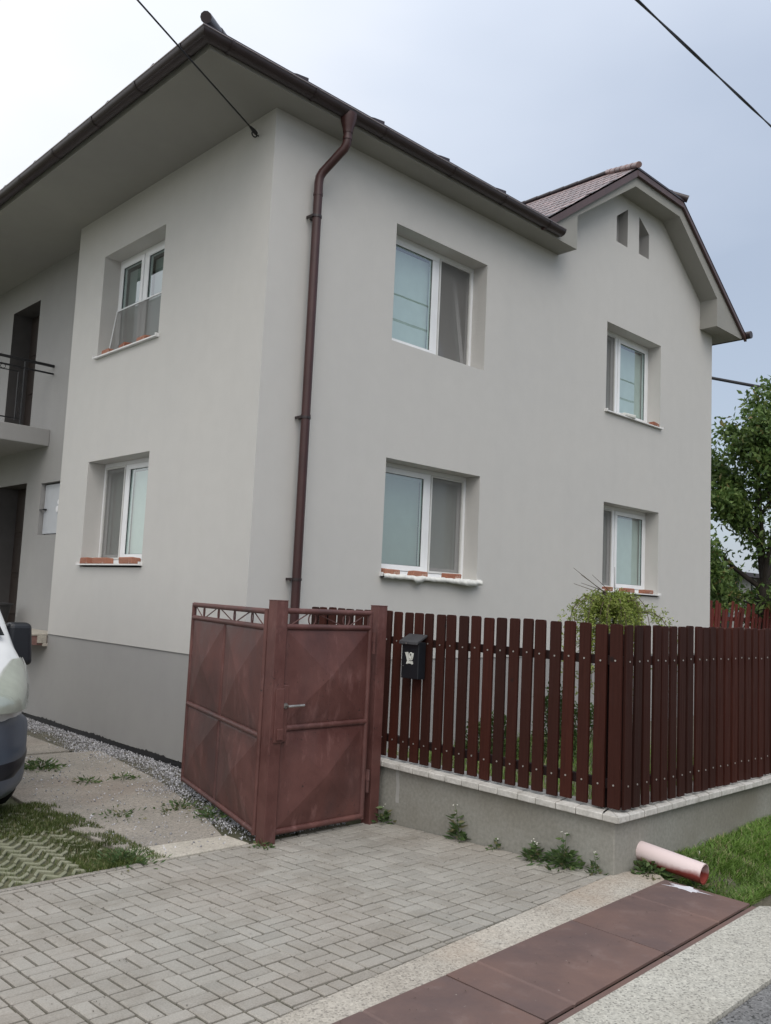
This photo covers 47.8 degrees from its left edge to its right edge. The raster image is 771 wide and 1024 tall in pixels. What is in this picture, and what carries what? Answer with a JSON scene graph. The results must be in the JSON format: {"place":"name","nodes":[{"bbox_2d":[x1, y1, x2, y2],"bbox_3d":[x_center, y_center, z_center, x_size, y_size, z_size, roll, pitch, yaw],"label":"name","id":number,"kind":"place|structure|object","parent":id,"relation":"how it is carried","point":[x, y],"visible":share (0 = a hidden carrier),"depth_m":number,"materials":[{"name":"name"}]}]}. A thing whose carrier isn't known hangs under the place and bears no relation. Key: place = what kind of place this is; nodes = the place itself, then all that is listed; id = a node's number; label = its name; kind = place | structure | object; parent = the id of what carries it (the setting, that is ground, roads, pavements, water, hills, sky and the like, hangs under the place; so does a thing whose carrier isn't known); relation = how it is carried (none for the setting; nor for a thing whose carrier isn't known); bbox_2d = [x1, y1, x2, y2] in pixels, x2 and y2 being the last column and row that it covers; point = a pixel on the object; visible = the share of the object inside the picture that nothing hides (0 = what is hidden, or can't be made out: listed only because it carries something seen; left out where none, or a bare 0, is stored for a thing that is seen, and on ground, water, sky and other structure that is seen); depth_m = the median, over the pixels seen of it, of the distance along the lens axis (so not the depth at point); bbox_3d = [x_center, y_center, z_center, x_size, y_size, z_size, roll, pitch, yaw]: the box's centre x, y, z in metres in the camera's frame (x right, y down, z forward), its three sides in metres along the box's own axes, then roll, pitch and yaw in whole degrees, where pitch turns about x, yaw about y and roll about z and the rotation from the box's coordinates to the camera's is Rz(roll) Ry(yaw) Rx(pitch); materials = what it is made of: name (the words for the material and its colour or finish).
{"place":"outdoors","nodes":[
{"label":"outdoors","id":0,"kind":"place"},
{"bbox_2d":[0,603,13,623],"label":"plant pot","id":1,"kind":"object","parent":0,"point":[5,608],"visible":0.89,"depth_m":12.31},
{"bbox_2d":[0,813,105,887],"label":"grass grid paving","id":2,"kind":"structure","parent":0,"point":[6,847],"depth_m":5.58,"materials":[{"name":"grey concrete"}]},
{"bbox_2d":[0,821,607,1023],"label":"driveway paving","id":3,"kind":"structure","parent":0,"point":[414,885],"depth_m":4.49,"materials":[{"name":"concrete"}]},
{"bbox_2d":[247,839,275,849],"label":"weed","id":4,"kind":"object","parent":3,"relation":"on","point":[263,847],"visible":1,"depth_m":6.01,"materials":[{"name":"green plant"}]},
{"bbox_2d":[371,806,396,824],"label":"weed","id":5,"kind":"object","parent":3,"relation":"on","point":[386,814],"visible":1,"depth_m":6.79,"materials":[{"name":"green plant"}]},
{"bbox_2d":[442,804,471,842],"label":"weed","id":6,"kind":"object","parent":3,"relation":"on","point":[453,830],"visible":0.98,"depth_m":6.29,"materials":[{"name":"green plant"}]},
{"bbox_2d":[485,838,503,850],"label":"weed","id":7,"kind":"object","parent":3,"relation":"on","point":[496,843],"visible":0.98,"depth_m":6.04,"materials":[{"name":"green plant"}]},
{"bbox_2d":[517,838,551,863],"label":"weed","id":8,"kind":"object","parent":3,"relation":"on","point":[531,853],"visible":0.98,"depth_m":5.76,"materials":[{"name":"green plant"}]},
{"bbox_2d":[526,831,585,870],"bbox_3d":[1.146,2.185,5.635,0.443,0.237,0.380,8,-8,-43],"label":"weed","id":9,"kind":"object","parent":3,"relation":"on","point":[559,857],"visible":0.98,"depth_m":5.61,"materials":[{"name":"green plant"}]},
{"bbox_2d":[584,851,607,874],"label":"weed","id":10,"kind":"object","parent":3,"relation":"on","point":[593,864],"visible":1,"depth_m":5.46,"materials":[{"name":"green plant"}]},
{"bbox_2d":[0,713,762,1023],"bbox_3d":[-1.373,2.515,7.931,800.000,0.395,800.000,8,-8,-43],"label":"ground","id":11,"kind":"structure","parent":0,"point":[10,801],"depth_m":6.47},
{"bbox_2d":[0,611,31,803],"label":"van","id":12,"kind":"object","parent":11,"relation":"on","point":[15,648],"visible":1,"depth_m":6.41,"materials":[{"name":"white paint"}]},
{"bbox_2d":[26,735,69,754],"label":"concrete slab","id":13,"kind":"structure","parent":11,"relation":"on","point":[35,746],"depth_m":9.35,"materials":[{"name":"beige concrete"}]},
{"bbox_2d":[0,807,125,888],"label":"paver","id":14,"kind":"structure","parent":11,"relation":"on","point":[31,875],"depth_m":5.55,"materials":[{"name":"grey concrete"}]},
{"bbox_2d":[0,805,135,886],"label":"grass in grid","id":15,"kind":"structure","parent":14,"relation":"on","point":[44,839],"depth_m":5.74,"materials":[{"name":"green plant"}]},
{"bbox_2d":[0,799,165,872],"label":"grass verge","id":16,"kind":"object","parent":14,"relation":"on","point":[35,823],"depth_m":6.14,"materials":[{"name":"green plant"}]},
{"bbox_2d":[91,845,171,873],"bbox_3d":[-1.657,2.207,5.576,0.595,0.102,0.479,0,-7,27],"label":"weed","id":17,"kind":"object","parent":14,"relation":"on","point":[119,854],"visible":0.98,"depth_m":5.56,"materials":[{"name":"green plant"}]},
{"bbox_2d":[0,863,141,892],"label":"kerb edge","id":18,"kind":"object","parent":11,"relation":"on","point":[52,881],"visible":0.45,"depth_m":5.18,"materials":[{"name":"concrete"}]},
{"bbox_2d":[16,750,154,788],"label":"concrete slab","id":19,"kind":"structure","parent":11,"relation":"on","point":[88,771],"depth_m":8.25,"materials":[{"name":"grey concrete"}]},
{"bbox_2d":[24,757,67,772],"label":"weed","id":20,"kind":"object","parent":19,"relation":"on","point":[30,766],"visible":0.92,"depth_m":8.25,"materials":[{"name":"green plant"}]},
{"bbox_2d":[72,775,109,785],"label":"weed","id":21,"kind":"object","parent":19,"relation":"on","point":[87,779],"visible":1,"depth_m":7.76,"materials":[{"name":"green plant"}]},
{"bbox_2d":[109,772,139,779],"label":"weed","id":22,"kind":"object","parent":19,"relation":"on","point":[114,777],"visible":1,"depth_m":7.97,"materials":[{"name":"green plant"}]},
{"bbox_2d":[10,779,194,823],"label":"concrete slab","id":23,"kind":"structure","parent":11,"relation":"on","point":[65,803],"depth_m":7.21,"materials":[{"name":"grey concrete"}]},
{"bbox_2d":[59,809,221,850],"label":"concrete slab","id":24,"kind":"structure","parent":11,"relation":"on","point":[176,829],"depth_m":6.36,"materials":[{"name":"grey concrete"}]},
{"bbox_2d":[82,805,146,821],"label":"weed","id":25,"kind":"object","parent":24,"relation":"on","point":[125,814],"visible":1,"depth_m":6.67,"materials":[{"name":"green plant"}]},
{"bbox_2d":[153,799,208,816],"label":"weed","id":26,"kind":"object","parent":24,"relation":"on","point":[183,805],"visible":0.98,"depth_m":6.99,"materials":[{"name":"green plant"}]},
{"bbox_2d":[23,718,345,852],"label":"gravel","id":27,"kind":"structure","parent":11,"relation":"on","point":[41,726],"depth_m":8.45,"materials":[{"name":"grey gravel"}]},
{"bbox_2d":[186,806,229,820],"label":"weed","id":28,"kind":"object","parent":27,"relation":"on","point":[221,814],"visible":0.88,"depth_m":6.76,"materials":[{"name":"green plant"}]},
{"bbox_2d":[130,835,248,864],"bbox_3d":[-1.369,2.326,5.933,0.818,0.080,0.334,8,-8,-43],"label":"kerb concrete","id":29,"kind":"object","parent":11,"relation":"on","point":[185,849],"visible":0.49,"depth_m":5.93,"materials":[{"name":"grey concrete"}]},
{"bbox_2d":[255,600,288,846],"bbox_3d":[-0.802,1.533,6.180,0.108,1.806,0.128,8,-8,-43],"label":"gate post","id":30,"kind":"object","parent":11,"relation":"on","point":[272,719],"visible":0.89,"depth_m":6.15,"materials":[{"name":"brown metal"}]},
{"bbox_2d":[180,602,268,834],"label":"driveway gate","id":31,"kind":"structure","parent":30,"relation":"attached to","point":[220,766],"depth_m":6.86,"materials":[{"name":"brown metal"}]},
{"bbox_2d":[361,605,387,824],"bbox_3d":[-0.090,1.645,6.916,0.101,1.796,0.101,8,-8,-43],"label":"gate post","id":32,"kind":"object","parent":11,"relation":"on","point":[373,760],"visible":0.77,"depth_m":6.88,"materials":[{"name":"brown metal"}]},
{"bbox_2d":[275,608,376,835],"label":"gate","id":33,"kind":"structure","parent":32,"relation":"attached to","point":[324,774],"depth_m":6.48,"materials":[{"name":"brown metal"}]},
{"bbox_2d":[0,11,752,769],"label":"house","id":34,"kind":"structure","parent":11,"relation":"on","point":[356,361],"depth_m":10.29,"materials":[{"name":"paint"}]},
{"bbox_2d":[7,489,44,622],"bbox_3d":[-5.554,0.678,13.472,0.055,2.120,1.100,8,-8,-43],"label":"front door","id":35,"kind":"structure","parent":34,"relation":"in","point":[21,493],"depth_m":13.71,"materials":[{"name":"brown wood"}]},
{"bbox_2d":[23,315,39,425],"bbox_3d":[-5.468,-2.157,13.806,0.055,2.090,1.070,8,-8,-43],"label":"balcony door","id":36,"kind":"structure","parent":34,"relation":"in","point":[35,322],"depth_m":14.06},
{"bbox_2d":[80,557,92,563],"bbox_3d":[-3.634,0.595,10.614,0.119,0.078,0.246,7,-7,-38],"label":"brick","id":37,"kind":"object","parent":34,"relation":"on","point":[85,560],"visible":0.75,"depth_m":10.52,"materials":[{"name":"brick"}]},
{"bbox_2d":[92,557,113,563],"bbox_3d":[-3.359,0.580,10.327,0.112,0.075,0.346,8,-8,-44],"label":"brick","id":38,"kind":"object","parent":34,"relation":"on","point":[104,560],"visible":0.95,"depth_m":10.23,"materials":[{"name":"brick"}]},
{"bbox_2d":[101,348,113,353],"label":"brick","id":39,"kind":"object","parent":34,"relation":"on","point":[106,350],"visible":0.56,"depth_m":10.71,"materials":[{"name":"brick"}]},
{"bbox_2d":[76,457,148,565],"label":"window","id":40,"kind":"structure","parent":34,"relation":"in","point":[125,482],"depth_m":10.52,"materials":[{"name":"plastic"}]},
{"bbox_2d":[119,342,130,347],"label":"brick","id":41,"kind":"object","parent":34,"relation":"on","point":[124,344],"visible":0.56,"depth_m":10.40,"materials":[{"name":"brick"}]},
{"bbox_2d":[92,240,164,359],"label":"window","id":42,"kind":"structure","parent":34,"relation":"in","point":[141,316],"depth_m":10.72,"materials":[{"name":"plastic"}]},
{"bbox_2d":[119,557,140,563],"bbox_3d":[-2.902,0.552,9.853,0.118,0.077,0.364,8,-8,-41],"label":"brick","id":43,"kind":"object","parent":34,"relation":"on","point":[129,560],"visible":0.83,"depth_m":9.74,"materials":[{"name":"orange brick"}]},
{"bbox_2d":[136,335,149,340],"bbox_3d":[-2.821,-2.016,10.155,0.099,0.064,0.249,7,-7,-38],"label":"brick","id":44,"kind":"object","parent":34,"relation":"on","point":[141,337],"visible":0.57,"depth_m":10.07,"materials":[{"name":"orange brick"}]},
{"bbox_2d":[249,126,258,137],"bbox_3d":[-1.311,-3.804,8.727,0.066,0.072,0.219,0,-6,23],"label":"cable hook","id":45,"kind":"object","parent":34,"relation":"attached to","point":[254,131],"visible":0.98,"depth_m":8.70,"materials":[{"name":"black metal"}]},
{"bbox_2d":[137,0,250,127],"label":"power cable","id":46,"kind":"object","parent":45,"relation":"attached to","point":[180,48],"visible":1,"depth_m":7.61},
{"bbox_2d":[381,568,399,574],"bbox_3d":[0.045,0.645,9.431,0.112,0.066,0.222,-3,-8,45],"label":"brick","id":47,"kind":"object","parent":34,"relation":"on","point":[390,571],"visible":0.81,"depth_m":9.37,"materials":[{"name":"orange brick"}]},
{"bbox_2d":[407,571,427,576],"bbox_3d":[0.358,0.692,9.735,0.112,0.064,0.244,-3,-8,44],"label":"brick","id":48,"kind":"object","parent":34,"relation":"on","point":[417,573],"visible":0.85,"depth_m":9.67,"materials":[{"name":"orange brick"}]},
{"bbox_2d":[379,462,480,579],"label":"window","id":49,"kind":"structure","parent":34,"relation":"in","point":[424,517],"depth_m":10.14,"materials":[{"name":"plastic"}]},
{"bbox_2d":[392,235,473,365],"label":"window","id":50,"kind":"structure","parent":34,"relation":"in","point":[433,302],"depth_m":10.41,"materials":[{"name":"plastic"}]},
{"bbox_2d":[441,573,460,578],"bbox_3d":[0.764,0.748,10.117,0.247,0.066,0.115,8,-8,-42],"label":"brick","id":51,"kind":"object","parent":34,"relation":"on","point":[448,575],"visible":0.77,"depth_m":10.06,"materials":[{"name":"orange brick"}]},
{"bbox_2d":[602,587,612,590],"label":"brick","id":52,"kind":"object","parent":34,"relation":"on","point":[610,588],"visible":0.65,"depth_m":12.34,"materials":[{"name":"brick"}]},
{"bbox_2d":[619,588,634,592],"bbox_3d":[3.544,1.151,12.773,0.273,0.064,0.113,8,-8,-42],"label":"brick","id":53,"kind":"object","parent":34,"relation":"on","point":[631,590],"visible":0.73,"depth_m":12.71,"materials":[{"name":"orange brick"}]},
{"bbox_2d":[619,413,635,418],"bbox_3d":[3.601,-1.431,12.948,0.289,0.050,0.126,7,-7,-38],"label":"mortar lump","id":54,"kind":"object","parent":34,"relation":"on","point":[630,415],"visible":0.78,"depth_m":12.89,"materials":[{"name":"white concrete"}]},
{"bbox_2d":[601,505,660,595],"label":"window","id":55,"kind":"structure","parent":34,"relation":"in","point":[620,534],"depth_m":13.25,"materials":[{"name":"plastic"}]},
{"bbox_2d":[605,330,663,429],"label":"window","id":56,"kind":"structure","parent":34,"relation":"in","point":[624,383],"depth_m":13.50,"materials":[{"name":"plastic"}]},
{"bbox_2d":[638,590,652,593],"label":"brick","id":57,"kind":"object","parent":34,"relation":"on","point":[646,591],"visible":0.88,"depth_m":13.07,"materials":[{"name":"orange brick"}]},
{"bbox_2d":[712,377,766,388],"bbox_3d":[10.431,-2.764,21.000,0.090,5.902,16.611,7,-7,-35],"label":"power cable","id":58,"kind":"object","parent":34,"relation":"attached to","point":[733,382],"visible":0.18,"depth_m":22.79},
{"bbox_2d":[332,975,544,1023],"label":"ditch cover plate","id":59,"kind":"object","parent":11,"relation":"on","point":[444,999],"visible":1,"depth_m":3.51,"materials":[{"name":"brown metal"}]},
{"bbox_2d":[265,869,663,1023],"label":"concrete strip","id":60,"kind":"object","parent":11,"relation":"on","point":[454,956],"visible":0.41,"depth_m":4.14,"materials":[{"name":"grey concrete"}]},
{"bbox_2d":[446,920,670,1023],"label":"ditch cover plate","id":61,"kind":"object","parent":11,"relation":"on","point":[512,974],"visible":0.88,"depth_m":3.95,"materials":[{"name":"brown metal"}]},
{"bbox_2d":[378,753,770,875],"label":"wall","id":62,"kind":"structure","parent":11,"relation":"on","point":[512,819],"depth_m":6.11,"materials":[{"name":"concrete"}]},
{"bbox_2d":[311,607,623,809],"bbox_3d":[0.441,1.389,6.720,0.129,1.201,3.167,8,-8,-43],"label":"picket fence","id":63,"kind":"object","parent":62,"relation":"on","point":[604,778],"visible":0.75,"depth_m":6.17,"materials":[{"name":"brown wood"}]},
{"bbox_2d":[399,634,426,679],"bbox_3d":[0.211,1.132,6.819,0.115,0.344,0.201,8,-8,-43],"label":"mailbox","id":64,"kind":"object","parent":63,"relation":"attached to","point":[413,655],"visible":1,"depth_m":6.78,"materials":[{"name":"black paint"}]},
{"bbox_2d":[636,841,708,884],"bbox_3d":[1.782,2.208,5.512,0.124,0.169,0.511,8,-8,-43],"label":"drain pipe","id":65,"kind":"object","parent":62,"relation":"attached to","point":[684,866],"visible":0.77,"depth_m":5.42,"materials":[{"name":"pink plastic"}]},
{"bbox_2d":[621,625,770,810],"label":"picket fence","id":66,"kind":"object","parent":62,"relation":"on","point":[729,669],"visible":0.98,"depth_m":6.18,"materials":[{"name":"brown wood"}]},
{"bbox_2d":[558,906,770,1023],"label":"concrete apron","id":67,"kind":"object","parent":11,"relation":"on","point":[717,975],"visible":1,"depth_m":3.88,"materials":[{"name":"grey concrete"}]},
{"bbox_2d":[573,880,756,956],"bbox_3d":[1.550,2.250,4.763,1.066,0.110,0.613,8,-8,-43],"label":"ditch cover plate","id":68,"kind":"object","parent":11,"relation":"on","point":[690,912],"visible":0.92,"depth_m":4.71,"materials":[{"name":"brown metal"}]},
{"bbox_2d":[0,0,770,573],"label":"sky","id":69,"kind":"structure","parent":0,"point":[529,98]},
{"bbox_2d":[387,716,693,799],"bbox_3d":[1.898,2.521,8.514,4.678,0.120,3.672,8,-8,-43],"label":"yard lawn","id":70,"kind":"structure","parent":0,"point":[575,761],"depth_m":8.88,"materials":[{"name":"green plant"}]},
{"bbox_2d":[465,711,518,757],"bbox_3d":[1.148,2.357,9.223,0.668,0.578,0.711,2,-6,2],"label":"bush","id":71,"kind":"object","parent":70,"relation":"on","point":[505,721],"visible":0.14,"depth_m":9.16,"materials":[{"name":"green plant"}]},
{"bbox_2d":[530,681,576,762],"bbox_3d":[1.825,2.166,9.382,0.578,1.054,0.601,8,-8,-43],"label":"bush","id":72,"kind":"object","parent":70,"relation":"on","point":[546,721],"visible":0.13,"depth_m":9.31,"materials":[{"name":"green plant"}]},
{"bbox_2d":[559,701,593,742],"bbox_3d":[2.448,2.526,10.641,0.838,0.637,0.807,8,-8,-43],"label":"bush","id":73,"kind":"object","parent":70,"relation":"on","point":[591,714],"visible":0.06,"depth_m":10.57,"materials":[{"name":"green plant"}]},
{"bbox_2d":[557,568,677,715],"bbox_3d":[2.313,1.635,8.627,1.279,2.142,1.277,8,-8,-43],"label":"weeping shrub","id":74,"kind":"object","parent":70,"relation":"on","point":[605,608],"visible":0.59,"depth_m":8.60,"materials":[{"name":"green plant"}]},
{"bbox_2d":[634,815,770,909],"bbox_3d":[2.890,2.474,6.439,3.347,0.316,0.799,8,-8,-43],"label":"lawn","id":75,"kind":"structure","parent":0,"point":[761,847],"depth_m":6.00,"materials":[{"name":"green plant"}]},
{"bbox_2d":[630,857,681,880],"bbox_3d":[1.643,2.264,5.537,0.430,0.143,0.402,-2,-7,37],"label":"weed","id":76,"kind":"object","parent":75,"relation":"on","point":[644,865],"visible":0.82,"depth_m":5.49,"materials":[{"name":"green plant"}]},
{"bbox_2d":[682,851,713,891],"bbox_3d":[1.983,2.264,5.481,0.164,0.226,0.163,5,-6,-18],"label":"weed","id":77,"kind":"object","parent":75,"relation":"on","point":[698,886],"visible":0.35,"depth_m":5.48,"materials":[{"name":"green plant"}]},
{"bbox_2d":[635,0,770,126],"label":"power cable","id":78,"kind":"object","parent":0,"point":[691,51],"visible":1,"depth_m":8.36,"materials":[{"name":"black rubber"}]},
{"bbox_2d":[715,984,770,1023],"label":"road","id":79,"kind":"structure","parent":0,"point":[755,1009],"depth_m":3.66,"materials":[{"name":"grey asphalt"}]},
{"bbox_2d":[720,572,769,628],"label":"shed","id":80,"kind":"structure","parent":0,"point":[752,576],"depth_m":29.14,"materials":[{"name":"black metal"}]},
{"label":"yard soil","id":81,"kind":"structure","parent":0,"visible":0},
{"bbox_2d":[710,375,770,628],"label":"tree","id":82,"kind":"object","parent":81,"relation":"on","point":[732,503],"visible":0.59,"depth_m":18.57,"materials":[{"name":"green plant"}]},
{"bbox_2d":[710,600,770,628],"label":"leaning fence panel","id":83,"kind":"object","parent":81,"relation":"on","point":[716,619],"visible":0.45,"depth_m":17.39,"materials":[{"name":"red wood"}]},
{"bbox_2d":[743,594,757,627],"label":"background bush","id":84,"kind":"object","parent":81,"relation":"on","point":[751,616],"visible":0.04,"depth_m":21.62,"materials":[{"name":"green plant"}]}
]}

